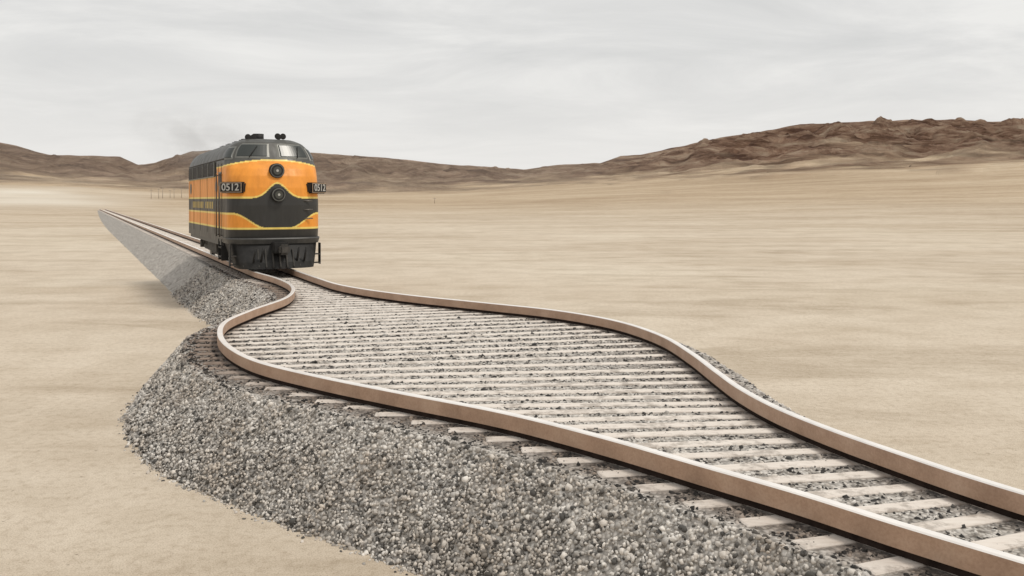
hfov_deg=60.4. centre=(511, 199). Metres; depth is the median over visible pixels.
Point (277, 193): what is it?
headlight lens
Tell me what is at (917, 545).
railway track
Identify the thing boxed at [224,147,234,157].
quarter window
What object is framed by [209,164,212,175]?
vent window
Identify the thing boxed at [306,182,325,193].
number board
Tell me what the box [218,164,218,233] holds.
door seam
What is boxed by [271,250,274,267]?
pilot rib
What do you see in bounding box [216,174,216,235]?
grab rail
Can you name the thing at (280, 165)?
headlight rim
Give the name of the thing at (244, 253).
pilot
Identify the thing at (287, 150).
windscreen
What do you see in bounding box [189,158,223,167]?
gutter
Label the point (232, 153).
quarter window frame
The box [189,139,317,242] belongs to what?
body shell
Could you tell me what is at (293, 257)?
pilot rib
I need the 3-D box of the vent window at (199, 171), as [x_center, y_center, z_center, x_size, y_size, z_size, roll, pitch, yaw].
[-13.158,-1.175,37.164,0.032,0.441,1.331,0,0,-27]
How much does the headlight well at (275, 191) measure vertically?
0.399 m
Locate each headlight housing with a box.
[269,163,284,177]
[271,188,285,201]
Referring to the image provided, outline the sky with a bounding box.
[0,0,1023,169]
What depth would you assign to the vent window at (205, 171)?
35.95 m
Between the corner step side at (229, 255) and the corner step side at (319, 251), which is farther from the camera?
the corner step side at (319, 251)
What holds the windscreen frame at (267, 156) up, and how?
attached to the body shell
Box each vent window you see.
[193,168,196,178]
[198,167,201,177]
[203,165,206,176]
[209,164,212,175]
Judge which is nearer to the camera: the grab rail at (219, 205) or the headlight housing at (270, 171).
the headlight housing at (270, 171)
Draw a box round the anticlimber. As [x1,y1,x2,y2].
[222,236,319,243]
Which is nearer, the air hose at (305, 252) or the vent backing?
the air hose at (305, 252)
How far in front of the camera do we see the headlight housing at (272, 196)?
31.18 m
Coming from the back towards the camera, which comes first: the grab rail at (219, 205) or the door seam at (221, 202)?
the door seam at (221, 202)
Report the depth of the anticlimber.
31.14 m
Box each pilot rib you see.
[264,249,266,267]
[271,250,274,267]
[291,248,294,266]
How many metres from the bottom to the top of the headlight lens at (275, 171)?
0.294 m
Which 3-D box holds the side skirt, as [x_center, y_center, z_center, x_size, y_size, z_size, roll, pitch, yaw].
[-12.648,1.492,36.338,0.062,0.357,9.360,0,0,-27]
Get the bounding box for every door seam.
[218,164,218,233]
[221,164,221,234]
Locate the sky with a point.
(512, 84)
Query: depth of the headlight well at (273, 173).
31.39 m
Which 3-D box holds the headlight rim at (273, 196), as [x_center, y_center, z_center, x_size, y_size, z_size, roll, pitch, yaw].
[-8.263,-0.188,31.187,0.458,0.462,0.031,0,0,-27]
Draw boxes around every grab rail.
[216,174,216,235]
[219,174,219,236]
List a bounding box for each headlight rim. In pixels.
[270,164,283,176]
[272,188,284,200]
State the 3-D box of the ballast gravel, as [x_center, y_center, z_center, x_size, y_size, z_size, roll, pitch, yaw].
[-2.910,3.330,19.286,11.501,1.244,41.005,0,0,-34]
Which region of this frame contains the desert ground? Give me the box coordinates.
[0,116,1023,575]
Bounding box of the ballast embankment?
[98,210,1023,575]
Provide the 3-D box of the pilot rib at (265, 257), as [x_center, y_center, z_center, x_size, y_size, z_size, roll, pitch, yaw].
[-8.636,2.059,30.865,0.052,0.692,0.107,0,-24,-27]
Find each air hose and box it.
[252,248,256,262]
[260,248,263,262]
[303,247,306,260]
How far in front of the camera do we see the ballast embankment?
10.53 m
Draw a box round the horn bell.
[275,133,280,138]
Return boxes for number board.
[220,182,245,192]
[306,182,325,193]
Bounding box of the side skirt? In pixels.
[191,234,224,245]
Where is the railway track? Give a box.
[99,209,1023,575]
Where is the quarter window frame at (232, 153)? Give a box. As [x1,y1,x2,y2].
[224,146,236,159]
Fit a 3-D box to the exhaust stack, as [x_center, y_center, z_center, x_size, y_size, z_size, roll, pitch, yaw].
[-9.961,-2.435,34.549,0.416,0.315,0.416,0,0,-27]
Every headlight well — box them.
[271,165,282,175]
[273,189,284,199]
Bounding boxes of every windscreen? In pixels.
[236,144,266,156]
[278,145,306,157]
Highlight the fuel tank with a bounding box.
[208,241,217,254]
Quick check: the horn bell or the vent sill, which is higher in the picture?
the horn bell
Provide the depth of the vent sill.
36.31 m
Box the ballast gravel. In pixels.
[117,265,1020,575]
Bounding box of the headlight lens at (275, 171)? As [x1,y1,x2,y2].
[273,166,281,174]
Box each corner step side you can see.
[229,244,230,266]
[318,242,320,263]
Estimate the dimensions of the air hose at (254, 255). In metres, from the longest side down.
0.525 x 0.075 x 0.073 m
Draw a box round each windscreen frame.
[235,143,268,157]
[275,144,307,158]
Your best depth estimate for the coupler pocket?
30.76 m
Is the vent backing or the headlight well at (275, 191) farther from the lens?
the vent backing
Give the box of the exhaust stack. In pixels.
[255,134,263,138]
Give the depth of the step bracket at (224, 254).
32.24 m
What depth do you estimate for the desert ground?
42.11 m
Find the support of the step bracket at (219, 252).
attached to the body shell
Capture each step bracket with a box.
[218,238,220,259]
[221,239,227,260]
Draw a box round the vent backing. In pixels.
[189,162,215,179]
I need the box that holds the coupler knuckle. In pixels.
[279,244,289,254]
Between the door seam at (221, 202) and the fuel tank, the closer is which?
the door seam at (221, 202)
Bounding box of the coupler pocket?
[271,242,288,253]
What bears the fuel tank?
attached to the underframe
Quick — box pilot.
[225,242,315,268]
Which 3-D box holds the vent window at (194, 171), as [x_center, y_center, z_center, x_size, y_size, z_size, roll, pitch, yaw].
[-13.880,-1.175,38.593,0.032,0.441,1.331,0,0,-27]
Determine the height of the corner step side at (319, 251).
0.777 m
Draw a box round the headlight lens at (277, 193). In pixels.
[275,191,282,198]
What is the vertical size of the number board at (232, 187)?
0.399 m
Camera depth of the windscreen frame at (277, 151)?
32.26 m
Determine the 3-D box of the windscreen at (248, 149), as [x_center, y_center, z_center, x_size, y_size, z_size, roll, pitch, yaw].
[-9.408,-1.784,31.865,1.184,0.536,0.542,0,0,-27]
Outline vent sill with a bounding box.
[188,176,215,180]
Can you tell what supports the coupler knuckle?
attached to the pilot
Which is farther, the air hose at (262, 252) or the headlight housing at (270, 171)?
the headlight housing at (270, 171)

